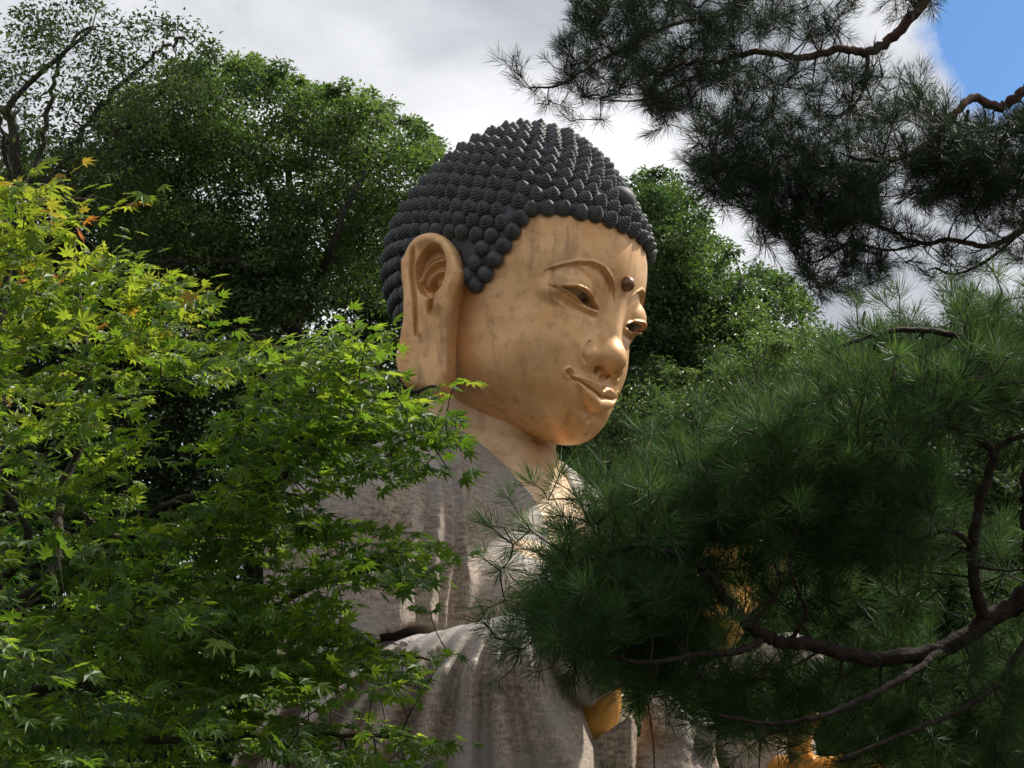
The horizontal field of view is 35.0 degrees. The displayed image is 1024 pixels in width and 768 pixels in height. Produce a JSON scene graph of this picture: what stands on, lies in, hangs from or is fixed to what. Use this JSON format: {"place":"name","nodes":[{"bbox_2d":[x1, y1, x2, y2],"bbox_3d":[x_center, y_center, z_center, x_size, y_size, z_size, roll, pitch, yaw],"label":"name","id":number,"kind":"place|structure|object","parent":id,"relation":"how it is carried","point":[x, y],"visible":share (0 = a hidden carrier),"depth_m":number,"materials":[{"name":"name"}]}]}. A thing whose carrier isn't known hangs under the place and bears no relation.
{"place":"outdoors","nodes":[
{"label":"outdoors","id":0,"kind":"place"},
{"bbox_2d":[1,662,229,767],"bbox_3d":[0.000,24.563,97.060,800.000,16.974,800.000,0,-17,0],"label":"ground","id":1,"kind":"structure","parent":0,"point":[137,706],"depth_m":52.45,"materials":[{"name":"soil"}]},
{"bbox_2d":[0,123,168,753],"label":"broadleaf tree","id":2,"kind":"object","parent":1,"relation":"on","point":[35,367],"visible":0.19,"depth_m":35.77,"materials":[{"name":"green plant"}]},
{"bbox_2d":[0,0,227,513],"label":"broadleaf tree","id":3,"kind":"object","parent":1,"relation":"on","point":[13,170],"visible":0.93,"depth_m":29.59,"materials":[{"name":"green plant"}]},
{"bbox_2d":[0,474,272,767],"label":"broadleaf tree","id":4,"kind":"object","parent":1,"relation":"on","point":[169,496],"visible":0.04,"depth_m":35.00,"materials":[{"name":"green plant"}]},
{"bbox_2d":[19,178,428,760],"bbox_3d":[-6.297,2.731,38.046,12.264,17.759,7.663,0,-17,0],"label":"broadleaf tree","id":5,"kind":"object","parent":1,"relation":"on","point":[181,422],"visible":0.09,"depth_m":37.72,"materials":[{"name":"green plant"}]},
{"bbox_2d":[0,155,488,767],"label":"maple tree","id":6,"kind":"object","parent":1,"relation":"on","point":[244,651],"visible":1,"depth_m":6.12,"materials":[{"name":"green plant"}]},
{"bbox_2d":[80,37,453,494],"bbox_3d":[-5.212,2.020,32.108,8.258,20.381,6.901,0,-17,0],"label":"broadleaf tree","id":7,"kind":"object","parent":1,"relation":"on","point":[200,151],"visible":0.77,"depth_m":32.14,"materials":[{"name":"green plant"}]},
{"bbox_2d":[0,201,1022,757],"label":"background trees","id":8,"kind":"object","parent":1,"relation":"on","point":[260,441],"depth_m":49.18,"materials":[{"name":"green plant"}]},
{"bbox_2d":[228,118,916,767],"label":"buddha statue","id":9,"kind":"object","parent":1,"relation":"on","point":[518,258],"visible":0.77,"depth_m":21.64,"materials":[{"name":"brown stone"}]},
{"bbox_2d":[610,164,795,664],"bbox_3d":[3.553,3.714,30.453,4.808,17.749,5.784,0,-17,0],"label":"broadleaf tree","id":10,"kind":"object","parent":1,"relation":"on","point":[688,301],"visible":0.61,"depth_m":30.52,"materials":[{"name":"green plant"}]},
{"bbox_2d":[559,320,876,658],"bbox_3d":[3.728,5.196,27.651,6.245,13.634,5.336,0,-17,0],"label":"broadleaf tree","id":11,"kind":"object","parent":1,"relation":"on","point":[775,347],"visible":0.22,"depth_m":27.79,"materials":[{"name":"green plant"}]},
{"bbox_2d":[454,249,1023,767],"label":"pine tree","id":12,"kind":"object","parent":1,"relation":"on","point":[642,595],"visible":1,"depth_m":5.18,"materials":[{"name":"green plant"}]},
{"bbox_2d":[482,0,1023,312],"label":"pine tree","id":13,"kind":"object","parent":1,"relation":"on","point":[779,205],"visible":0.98,"depth_m":8.16,"materials":[{"name":"green plant"}]},
{"bbox_2d":[555,394,1023,765],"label":"broadleaf tree","id":14,"kind":"object","parent":1,"relation":"on","point":[1001,489],"visible":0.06,"depth_m":31.89,"materials":[{"name":"green plant"}]},
{"bbox_2d":[719,259,1023,643],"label":"broadleaf tree","id":15,"kind":"object","parent":1,"relation":"on","point":[783,302],"visible":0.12,"depth_m":34.26,"materials":[{"name":"green plant"}]},
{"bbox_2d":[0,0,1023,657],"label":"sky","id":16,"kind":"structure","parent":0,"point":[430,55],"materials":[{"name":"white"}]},
{"bbox_2d":[620,690,725,766],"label":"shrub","id":17,"kind":"object","parent":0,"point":[638,728],"visible":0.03,"depth_m":20.75,"materials":[{"name":"plant"}]}
]}

